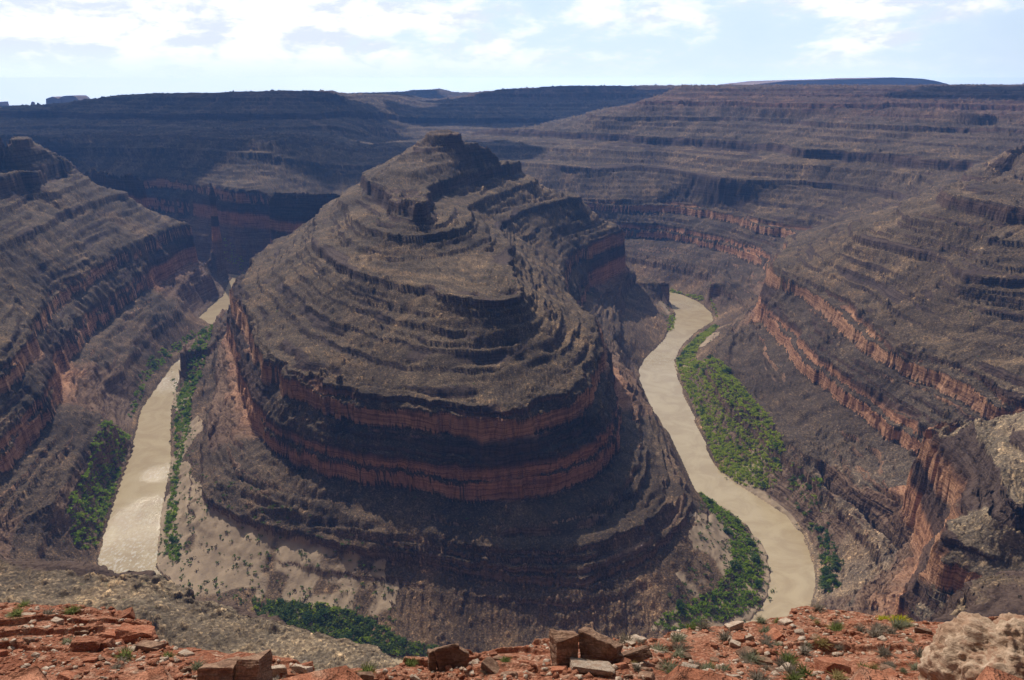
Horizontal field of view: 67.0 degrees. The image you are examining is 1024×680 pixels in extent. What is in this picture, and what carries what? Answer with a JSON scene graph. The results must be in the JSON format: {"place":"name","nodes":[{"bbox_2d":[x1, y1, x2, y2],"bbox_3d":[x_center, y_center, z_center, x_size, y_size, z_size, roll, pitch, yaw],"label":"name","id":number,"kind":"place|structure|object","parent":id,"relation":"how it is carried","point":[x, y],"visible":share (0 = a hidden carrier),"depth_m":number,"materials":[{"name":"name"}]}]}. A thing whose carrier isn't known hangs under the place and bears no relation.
{"place":"outdoors","nodes":[
{"label":"outdoors","id":0,"kind":"place"},
{"bbox_2d":[98,274,814,663],"bbox_3d":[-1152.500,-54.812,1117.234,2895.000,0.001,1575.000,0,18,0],"label":"river","id":1,"kind":"structure","parent":0,"point":[132,534],"depth_m":608.18,"materials":[{"name":"liquid"}]},
{"bbox_2d":[0,83,1023,669],"bbox_3d":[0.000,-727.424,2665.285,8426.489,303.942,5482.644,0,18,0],"label":"canyon terrain","id":2,"kind":"structure","parent":0,"point":[316,411],"depth_m":645.61,"materials":[{"name":"brown stone"}]},
{"bbox_2d":[46,96,61,103],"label":"distant butte","id":3,"kind":"object","parent":2,"relation":"on","point":[51,100],"visible":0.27,"depth_m":5005.82,"materials":[{"name":"blue stone"}]},
{"bbox_2d":[60,95,89,102],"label":"distant butte","id":4,"kind":"object","parent":2,"relation":"on","point":[67,99],"visible":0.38,"depth_m":5032.11,"materials":[{"name":"blue stone"}]},
{"bbox_2d":[66,420,131,549],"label":"riverside growth","id":5,"kind":"object","parent":2,"relation":"on","point":[86,501],"visible":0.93,"depth_m":571.36,"materials":[{"name":"green plant"}]},
{"bbox_2d":[128,326,209,417],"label":"riverside growth","id":6,"kind":"object","parent":2,"relation":"on","point":[162,360],"visible":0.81,"depth_m":841.43,"materials":[{"name":"green plant"}]},
{"bbox_2d":[163,326,212,560],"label":"riverside growth","id":7,"kind":"object","parent":2,"relation":"on","point":[167,523],"visible":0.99,"depth_m":682.35,"materials":[{"name":"green plant"}]},
{"bbox_2d":[301,612,313,623],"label":"tamarisk bush","id":8,"kind":"object","parent":2,"relation":"on","point":[306,614],"visible":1,"depth_m":448.44,"materials":[{"name":"green plant"}]},
{"bbox_2d":[314,607,328,619],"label":"tamarisk bush","id":9,"kind":"object","parent":2,"relation":"on","point":[322,611],"visible":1,"depth_m":449.19,"materials":[{"name":"green plant"}]},
{"bbox_2d":[251,595,438,656],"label":"riverside growth","id":10,"kind":"object","parent":2,"relation":"on","point":[326,621],"visible":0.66,"depth_m":443.76,"materials":[{"name":"green plant"}]},
{"bbox_2d":[344,629,357,640],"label":"tamarisk bush","id":11,"kind":"object","parent":2,"relation":"on","point":[350,634],"visible":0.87,"depth_m":435.60,"materials":[{"name":"green plant"}]},
{"bbox_2d":[158,292,796,643],"bbox_3d":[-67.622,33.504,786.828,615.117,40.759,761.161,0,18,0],"label":"sand scrub","id":12,"kind":"object","parent":2,"relation":"on","point":[391,590],"visible":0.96,"depth_m":492.41,"materials":[{"name":"green plant"}]},
{"bbox_2d":[3,160,1023,634],"bbox_3d":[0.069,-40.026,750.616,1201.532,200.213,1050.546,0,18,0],"label":"slope scrub","id":13,"kind":"object","parent":2,"relation":"on","point":[539,380],"visible":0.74,"depth_m":617.72,"materials":[{"name":"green plant"}]},
{"bbox_2d":[667,314,675,329],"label":"riverside growth","id":14,"kind":"object","parent":2,"relation":"on","point":[670,321],"visible":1,"depth_m":1015.80,"materials":[{"name":"green plant"}]},
{"bbox_2d":[669,282,717,317],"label":"riverside growth","id":15,"kind":"object","parent":2,"relation":"on","point":[673,290],"visible":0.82,"depth_m":1127.56,"materials":[{"name":"green plant"}]},
{"bbox_2d":[654,494,764,629],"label":"riverside growth","id":16,"kind":"object","parent":2,"relation":"on","point":[739,538],"visible":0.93,"depth_m":477.14,"materials":[{"name":"green plant"}]},
{"bbox_2d":[676,324,785,488],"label":"riverside growth","id":17,"kind":"object","parent":2,"relation":"on","point":[725,376],"visible":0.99,"depth_m":677.46,"materials":[{"name":"green plant"}]},
{"bbox_2d":[728,559,741,568],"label":"tamarisk bush","id":18,"kind":"object","parent":2,"relation":"on","point":[733,561],"visible":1,"depth_m":493.93,"materials":[{"name":"green plant"}]},
{"bbox_2d":[787,461,821,531],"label":"riverside growth","id":19,"kind":"object","parent":2,"relation":"on","point":[811,500],"visible":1,"depth_m":559.31,"materials":[{"name":"green plant"}]},
{"bbox_2d":[817,581,830,591],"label":"tamarisk bush","id":20,"kind":"object","parent":2,"relation":"on","point":[822,584],"visible":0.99,"depth_m":477.00,"materials":[{"name":"green plant"}]},
{"bbox_2d":[817,522,841,592],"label":"riverside growth","id":21,"kind":"object","parent":2,"relation":"on","point":[825,553],"visible":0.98,"depth_m":504.59,"materials":[{"name":"green plant"}]},
{"bbox_2d":[829,556,844,565],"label":"tamarisk bush","id":22,"kind":"object","parent":2,"relation":"on","point":[835,559],"visible":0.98,"depth_m":492.83,"materials":[{"name":"green plant"}]},
{"bbox_2d":[0,602,1023,679],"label":"rocky ground","id":23,"kind":"structure","parent":0,"point":[703,651],"depth_m":25.49,"materials":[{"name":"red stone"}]},
{"bbox_2d":[6,606,25,619],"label":"grass tuft","id":24,"kind":"object","parent":23,"relation":"on","point":[17,612],"visible":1,"depth_m":30.04,"materials":[{"name":"green plant"}]},
{"bbox_2d":[22,637,34,642],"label":"loose rock","id":25,"kind":"object","parent":23,"relation":"on","point":[28,639],"visible":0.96,"depth_m":27.50,"materials":[{"name":"brown stone"}]},
{"bbox_2d":[42,607,59,614],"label":"desert shrub","id":26,"kind":"object","parent":23,"relation":"on","point":[48,612],"visible":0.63,"depth_m":31.30,"materials":[{"name":"grey plant"}]},
{"bbox_2d":[50,617,63,623],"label":"loose rock","id":27,"kind":"object","parent":23,"relation":"on","point":[55,620],"visible":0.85,"depth_m":29.76,"materials":[{"name":"stone"}]},
{"bbox_2d":[57,635,73,645],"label":"desert shrub","id":28,"kind":"object","parent":23,"relation":"on","point":[65,640],"visible":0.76,"depth_m":27.50,"materials":[{"name":"plant"}]},
{"bbox_2d":[57,670,76,679],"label":"loose rock","id":29,"kind":"object","parent":23,"relation":"on","point":[64,675],"visible":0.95,"depth_m":22.54,"materials":[{"name":"red stone"}]},
{"bbox_2d":[63,603,84,614],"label":"grass tuft","id":30,"kind":"object","parent":23,"relation":"on","point":[71,610],"visible":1,"depth_m":31.77,"materials":[{"name":"green plant"}]},
{"bbox_2d":[65,635,115,652],"bbox_3d":[-13.910,10.178,25.567,1.340,0.646,0.895,0,-7,0],"label":"red outcrop","id":31,"kind":"object","parent":23,"relation":"on","point":[84,643],"visible":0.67,"depth_m":25.34,"materials":[{"name":"stone"}]},
{"bbox_2d":[82,657,98,662],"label":"loose rock","id":32,"kind":"object","parent":23,"relation":"on","point":[90,659],"visible":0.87,"depth_m":24.27,"materials":[{"name":"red stone"}]},
{"bbox_2d":[110,659,124,668],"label":"desert shrub","id":33,"kind":"object","parent":23,"relation":"on","point":[117,665],"visible":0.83,"depth_m":23.48,"materials":[{"name":"grey plant"}]},
{"bbox_2d":[110,645,135,660],"bbox_3d":[-12.495,10.122,24.849,0.855,0.303,0.847,-15,23,-37],"label":"grass tuft","id":34,"kind":"object","parent":23,"relation":"on","point":[127,652],"visible":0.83,"depth_m":24.93,"materials":[{"name":"green plant"}]},
{"bbox_2d":[118,607,134,618],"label":"loose rock","id":35,"kind":"object","parent":23,"relation":"on","point":[128,613],"visible":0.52,"depth_m":30.89,"materials":[{"name":"red stone"}]},
{"bbox_2d":[99,623,155,641],"bbox_3d":[-13.921,10.758,28.435,1.857,0.660,1.638,0,-7,0],"label":"rock","id":36,"kind":"object","parent":23,"relation":"on","point":[127,632],"visible":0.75,"depth_m":27.93,"materials":[{"name":"red stone"}]},
{"bbox_2d":[115,640,165,651],"bbox_3d":[-12.584,10.290,25.812,1.834,0.337,0.849,0,-7,0],"label":"slab rock","id":37,"kind":"object","parent":23,"relation":"on","point":[147,645],"visible":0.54,"depth_m":25.78,"materials":[{"name":"brown stone"}]},
{"bbox_2d":[176,649,194,656],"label":"loose rock","id":38,"kind":"object","parent":23,"relation":"on","point":[184,653],"visible":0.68,"depth_m":25.19,"materials":[{"name":"stone"}]},
{"bbox_2d":[188,659,208,671],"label":"desert shrub","id":39,"kind":"object","parent":23,"relation":"on","point":[197,665],"visible":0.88,"depth_m":23.96,"materials":[{"name":"plant"}]},
{"bbox_2d":[196,649,272,679],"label":"split boulder","id":40,"kind":"object","parent":23,"relation":"on","point":[257,666],"visible":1,"depth_m":22.08,"materials":[{"name":"brown stone"}]},
{"bbox_2d":[271,665,286,676],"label":"loose rock","id":41,"kind":"object","parent":23,"relation":"on","point":[277,669],"visible":0.58,"depth_m":23.59,"materials":[{"name":"stone"}]},
{"bbox_2d":[291,664,312,673],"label":"loose rock","id":42,"kind":"object","parent":23,"relation":"on","point":[297,668],"visible":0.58,"depth_m":23.91,"materials":[{"name":"stone"}]},
{"bbox_2d":[357,671,373,679],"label":"boulder","id":43,"kind":"object","parent":23,"relation":"on","point":[368,675],"visible":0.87,"depth_m":23.25,"materials":[{"name":"brown stone"}]},
{"bbox_2d":[354,659,377,674],"bbox_3d":[-4.468,10.120,23.815,0.657,0.301,0.827,11,21,29],"label":"grass tuft","id":44,"kind":"object","parent":23,"relation":"on","point":[364,668],"visible":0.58,"depth_m":23.83,"materials":[{"name":"green plant"}]},
{"bbox_2d":[401,655,418,666],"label":"grass tuft","id":45,"kind":"object","parent":23,"relation":"on","point":[409,663],"visible":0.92,"depth_m":25.02,"materials":[{"name":"plant"}]},
{"bbox_2d":[427,643,469,671],"bbox_3d":[-2.017,10.046,24.482,1.361,0.898,0.962,0,-12,0],"label":"blocky boulder","id":46,"kind":"object","parent":23,"relation":"on","point":[452,655],"visible":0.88,"depth_m":24.24,"materials":[{"name":"brown stone"}]},
{"bbox_2d":[481,656,499,673],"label":"loose rock","id":47,"kind":"object","parent":23,"relation":"on","point":[489,664],"visible":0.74,"depth_m":23.50,"materials":[{"name":"brown stone"}]},
{"bbox_2d":[501,671,517,676],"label":"loose rock","id":48,"kind":"object","parent":23,"relation":"on","point":[513,673],"visible":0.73,"depth_m":22.45,"materials":[{"name":"brown stone"}]},
{"bbox_2d":[551,665,568,674],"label":"loose rock","id":49,"kind":"object","parent":23,"relation":"on","point":[560,669],"visible":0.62,"depth_m":23.09,"materials":[{"name":"red stone"}]},
{"bbox_2d":[549,629,578,666],"bbox_3d":[1.604,9.610,23.797,0.905,1.346,0.808,0,-7,0],"label":"upright boulder","id":50,"kind":"object","parent":23,"relation":"on","point":[563,644],"visible":0.73,"depth_m":23.56,"materials":[{"name":"brown stone"}]},
{"bbox_2d":[569,657,614,676],"bbox_3d":[2.414,9.743,23.007,1.389,0.340,0.978,0,-7,0],"label":"slab rock","id":51,"kind":"object","parent":23,"relation":"on","point":[596,667],"visible":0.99,"depth_m":22.82,"materials":[{"name":"stone"}]},
{"bbox_2d":[578,627,623,663],"bbox_3d":[2.760,9.672,24.090,1.416,1.354,1.108,0,-7,0],"label":"leaning boulder","id":52,"kind":"object","parent":23,"relation":"on","point":[594,644],"visible":0.69,"depth_m":23.78,"materials":[{"name":"brown stone"}]},
{"bbox_2d":[615,662,629,669],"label":"loose rock","id":53,"kind":"object","parent":23,"relation":"on","point":[622,665],"visible":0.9,"depth_m":23.08,"materials":[{"name":"red stone"}]},
{"bbox_2d":[615,630,637,642],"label":"desert shrub","id":54,"kind":"object","parent":23,"relation":"on","point":[624,637],"visible":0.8,"depth_m":27.15,"materials":[{"name":"grey plant"}]},
{"bbox_2d":[623,634,646,645],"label":"slab rock","id":55,"kind":"object","parent":23,"relation":"on","point":[632,642],"visible":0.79,"depth_m":27.07,"materials":[{"name":"stone"}]},
{"bbox_2d":[622,645,652,661],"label":"slab rock","id":56,"kind":"object","parent":23,"relation":"on","point":[640,653],"visible":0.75,"depth_m":24.08,"materials":[{"name":"brown stone"}]},
{"bbox_2d":[638,671,654,679],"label":"loose rock","id":57,"kind":"object","parent":23,"relation":"on","point":[648,675],"visible":0.98,"depth_m":22.63,"materials":[{"name":"brown stone"}]},
{"bbox_2d":[648,639,669,651],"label":"desert shrub","id":58,"kind":"object","parent":23,"relation":"on","point":[658,647],"visible":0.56,"depth_m":26.23,"materials":[{"name":"plant"}]},
{"bbox_2d":[655,661,671,670],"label":"loose rock","id":59,"kind":"object","parent":23,"relation":"on","point":[657,666],"visible":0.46,"depth_m":23.76,"materials":[{"name":"brown stone"}]},
{"bbox_2d":[654,657,680,670],"bbox_3d":[4.808,10.037,23.765,0.855,0.368,0.924,4,19,12],"label":"desert shrub","id":60,"kind":"object","parent":23,"relation":"on","point":[666,663],"visible":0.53,"depth_m":23.84,"materials":[{"name":"green plant"}]},
{"bbox_2d":[668,630,687,642],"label":"desert shrub","id":61,"kind":"object","parent":23,"relation":"on","point":[678,637],"visible":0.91,"depth_m":27.21,"materials":[{"name":"green plant"}]},
{"bbox_2d":[668,647,687,657],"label":"desert shrub","id":62,"kind":"object","parent":23,"relation":"on","point":[679,653],"visible":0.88,"depth_m":25.54,"materials":[{"name":"plant"}]},
{"bbox_2d":[669,637,694,651],"bbox_3d":[5.810,10.531,26.549,1.018,0.378,0.898,9,20,24],"label":"desert shrub","id":63,"kind":"object","parent":23,"relation":"on","point":[684,648],"visible":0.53,"depth_m":26.59,"materials":[{"name":"grey plant"}]},
{"bbox_2d":[681,662,699,668],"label":"loose rock","id":64,"kind":"object","parent":23,"relation":"on","point":[691,665],"visible":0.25,"depth_m":24.26,"materials":[{"name":"stone"}]},
{"bbox_2d":[693,619,713,631],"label":"desert shrub","id":65,"kind":"object","parent":23,"relation":"on","point":[702,626],"visible":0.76,"depth_m":28.70,"materials":[{"name":"grey plant"}]},
{"bbox_2d":[698,661,714,669],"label":"desert shrub","id":66,"kind":"object","parent":23,"relation":"on","point":[705,666],"visible":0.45,"depth_m":24.36,"materials":[{"name":"plant"}]},
{"bbox_2d":[714,663,731,670],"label":"desert shrub","id":67,"kind":"object","parent":23,"relation":"on","point":[725,667],"visible":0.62,"depth_m":23.97,"materials":[{"name":"plant"}]},
{"bbox_2d":[716,628,732,644],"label":"desert shrub","id":68,"kind":"object","parent":23,"relation":"on","point":[725,636],"visible":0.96,"depth_m":27.10,"materials":[{"name":"grey plant"}]},
{"bbox_2d":[724,621,743,630],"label":"slab rock","id":69,"kind":"object","parent":23,"relation":"on","point":[735,625],"visible":0.87,"depth_m":28.49,"materials":[{"name":"stone"}]},
{"bbox_2d":[729,639,740,647],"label":"loose rock","id":70,"kind":"object","parent":23,"relation":"on","point":[734,643],"visible":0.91,"depth_m":26.57,"materials":[{"name":"stone"}]},
{"bbox_2d":[732,633,744,641],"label":"loose rock","id":71,"kind":"object","parent":23,"relation":"on","point":[739,637],"visible":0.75,"depth_m":26.87,"materials":[{"name":"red stone"}]},
{"bbox_2d":[735,646,754,655],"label":"loose rock","id":72,"kind":"object","parent":23,"relation":"on","point":[748,648],"visible":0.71,"depth_m":25.94,"materials":[{"name":"brown stone"}]},
{"bbox_2d":[741,649,766,664],"bbox_3d":[7.866,10.398,25.301,0.964,0.311,0.774,11,21,29],"label":"desert shrub","id":73,"kind":"object","parent":23,"relation":"on","point":[753,657],"visible":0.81,"depth_m":25.33,"materials":[{"name":"green plant"}]},
{"bbox_2d":[744,667,772,679],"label":"desert shrub","id":74,"kind":"object","parent":23,"relation":"on","point":[758,676],"visible":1,"depth_m":23.00,"materials":[{"name":"grey plant"}]},
{"bbox_2d":[753,614,766,623],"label":"desert shrub","id":75,"kind":"object","parent":23,"relation":"on","point":[761,620],"visible":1,"depth_m":29.89,"materials":[{"name":"plant"}]},
{"bbox_2d":[756,624,771,632],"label":"desert shrub","id":76,"kind":"object","parent":23,"relation":"on","point":[764,629],"visible":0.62,"depth_m":28.53,"materials":[{"name":"plant"}]},
{"bbox_2d":[758,656,772,664],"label":"loose rock","id":77,"kind":"object","parent":23,"relation":"on","point":[768,661],"visible":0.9,"depth_m":25.23,"materials":[{"name":"brown stone"}]},
{"bbox_2d":[757,636,776,648],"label":"desert shrub","id":78,"kind":"object","parent":23,"relation":"on","point":[766,641],"visible":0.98,"depth_m":26.41,"materials":[{"name":"grey plant"}]},
{"bbox_2d":[766,627,784,640],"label":"loose rock","id":79,"kind":"object","parent":23,"relation":"on","point":[776,634],"visible":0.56,"depth_m":27.97,"materials":[{"name":"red stone"}]},
{"bbox_2d":[771,653,789,667],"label":"desert shrub","id":80,"kind":"object","parent":23,"relation":"on","point":[778,662],"visible":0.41,"depth_m":24.97,"materials":[{"name":"green plant"}]},
{"bbox_2d":[777,618,792,625],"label":"loose rock","id":81,"kind":"object","parent":23,"relation":"on","point":[784,621],"visible":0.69,"depth_m":29.41,"materials":[{"name":"stone"}]},
{"bbox_2d":[774,660,800,675],"bbox_3d":[8.400,9.963,23.313,0.862,0.378,0.977,-11,21,-30],"label":"desert shrub","id":82,"kind":"object","parent":23,"relation":"on","point":[789,668],"visible":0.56,"depth_m":23.35,"materials":[{"name":"grey plant"}]},
{"bbox_2d":[775,648,800,665],"bbox_3d":[8.985,10.334,24.974,0.792,0.373,0.997,2,19,6],"label":"grass tuft","id":83,"kind":"object","parent":23,"relation":"on","point":[790,659],"visible":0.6,"depth_m":25.06,"materials":[{"name":"green plant"}]},
{"bbox_2d":[782,669,805,679],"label":"grass tuft","id":84,"kind":"object","parent":23,"relation":"on","point":[792,677],"visible":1,"depth_m":22.73,"materials":[{"name":"green plant"}]},
{"bbox_2d":[794,628,804,635],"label":"loose rock","id":85,"kind":"object","parent":23,"relation":"on","point":[800,631],"visible":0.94,"depth_m":28.53,"materials":[{"name":"stone"}]},
{"bbox_2d":[790,661,815,678],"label":"grass tuft","id":86,"kind":"object","parent":23,"relation":"on","point":[803,671],"visible":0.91,"depth_m":23.30,"materials":[{"name":"green plant"}]},
{"bbox_2d":[794,644,817,657],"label":"desert shrub","id":87,"kind":"object","parent":23,"relation":"on","point":[805,649],"visible":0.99,"depth_m":25.77,"materials":[{"name":"plant"}]},
{"bbox_2d":[809,602,826,613],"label":"desert shrub","id":88,"kind":"object","parent":23,"relation":"on","point":[818,607],"visible":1,"depth_m":31.67,"materials":[{"name":"plant"}]},
{"bbox_2d":[811,634,832,648],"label":"grass tuft","id":89,"kind":"object","parent":23,"relation":"on","point":[821,642],"visible":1,"depth_m":26.78,"materials":[{"name":"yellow plant"}]},
{"bbox_2d":[808,657,851,674],"bbox_3d":[9.765,10.194,23.938,1.365,0.631,0.880,0,-7,0],"label":"rounded boulder","id":90,"kind":"object","parent":23,"relation":"on","point":[830,664],"visible":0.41,"depth_m":23.74,"materials":[{"name":"red stone"}]},
{"bbox_2d":[825,668,847,679],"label":"grass tuft","id":91,"kind":"object","parent":23,"relation":"on","point":[838,676],"visible":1,"depth_m":22.96,"materials":[{"name":"yellow plant"}]},
{"bbox_2d":[825,619,847,630],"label":"grass tuft","id":92,"kind":"object","parent":23,"relation":"on","point":[837,627],"visible":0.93,"depth_m":28.73,"materials":[{"name":"green plant"}]},
{"bbox_2d":[864,625,888,637],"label":"desert shrub","id":93,"kind":"object","parent":23,"relation":"on","point":[876,632],"visible":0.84,"depth_m":27.78,"materials":[{"name":"grey plant"}]},
{"bbox_2d":[867,620,889,633],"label":"desert shrub","id":94,"kind":"object","parent":23,"relation":"on","point":[882,627],"visible":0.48,"depth_m":28.60,"materials":[{"name":"plant"}]},
{"bbox_2d":[873,642,894,660],"bbox_3d":[12.550,10.462,25.997,0.920,0.302,0.965,17,25,42],"label":"desert shrub","id":95,"kind":"object","parent":23,"relation":"on","point":[883,651],"visible":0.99,"depth_m":26.00,"materials":[{"name":"grey plant"}]},
{"bbox_2d":[880,663,894,670],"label":"loose rock","id":96,"kind":"object","parent":23,"relation":"on","point":[883,667],"visible":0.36,"depth_m":24.33,"materials":[{"name":"brown stone"}]},
{"bbox_2d":[878,624,901,635],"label":"desert shrub","id":97,"kind":"object","parent":23,"relation":"on","point":[892,631],"visible":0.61,"depth_m":28.27,"materials":[{"name":"plant"}]},
{"bbox_2d":[881,668,899,677],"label":"loose rock","id":98,"kind":"object","parent":23,"relation":"on","point":[890,671],"visible":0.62,"depth_m":22.89,"materials":[{"name":"red stone"}]},
{"bbox_2d":[888,616,908,630],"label":"desert shrub","id":99,"kind":"object","parent":23,"relation":"on","point":[896,623],"visible":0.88,"depth_m":29.09,"materials":[{"name":"green plant"}]},
{"bbox_2d":[887,614,912,622],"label":"flowering shrub","id":100,"kind":"object","parent":23,"relation":"on","point":[903,618],"visible":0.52,"depth_m":29.85,"materials":[{"name":"plant"}]},
{"bbox_2d":[907,659,917,670],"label":"desert shrub","id":101,"kind":"object","parent":23,"relation":"on","point":[914,666],"visible":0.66,"depth_m":24.36,"materials":[{"name":"plant"}]},
{"bbox_2d":[909,644,923,658],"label":"desert shrub","id":102,"kind":"object","parent":23,"relation":"on","point":[919,652],"visible":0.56,"depth_m":25.47,"materials":[{"name":"plant"}]},
{"bbox_2d":[914,627,931,634],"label":"loose rock","id":103,"kind":"object","parent":23,"relation":"on","point":[921,630],"visible":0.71,"depth_m":28.31,"materials":[{"name":"brown stone"}]},
{"bbox_2d":[917,612,1023,679],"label":"crusty outcrop","id":104,"kind":"object","parent":23,"relation":"on","point":[966,646],"visible":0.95,"depth_m":21.09,"materials":[{"name":"beige stone"}]},
{"bbox_2d":[0,0,1023,104],"label":"sky","id":105,"kind":"structure","parent":0,"point":[92,49],"materials":[{"name":"white"}]},
{"bbox_2d":[719,77,948,84],"bbox_3d":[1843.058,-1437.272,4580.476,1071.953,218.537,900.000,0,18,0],"label":"distant mesa","id":106,"kind":"structure","parent":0,"point":[882,81],"depth_m":4206.53,"materials":[{"name":"blue stone"}]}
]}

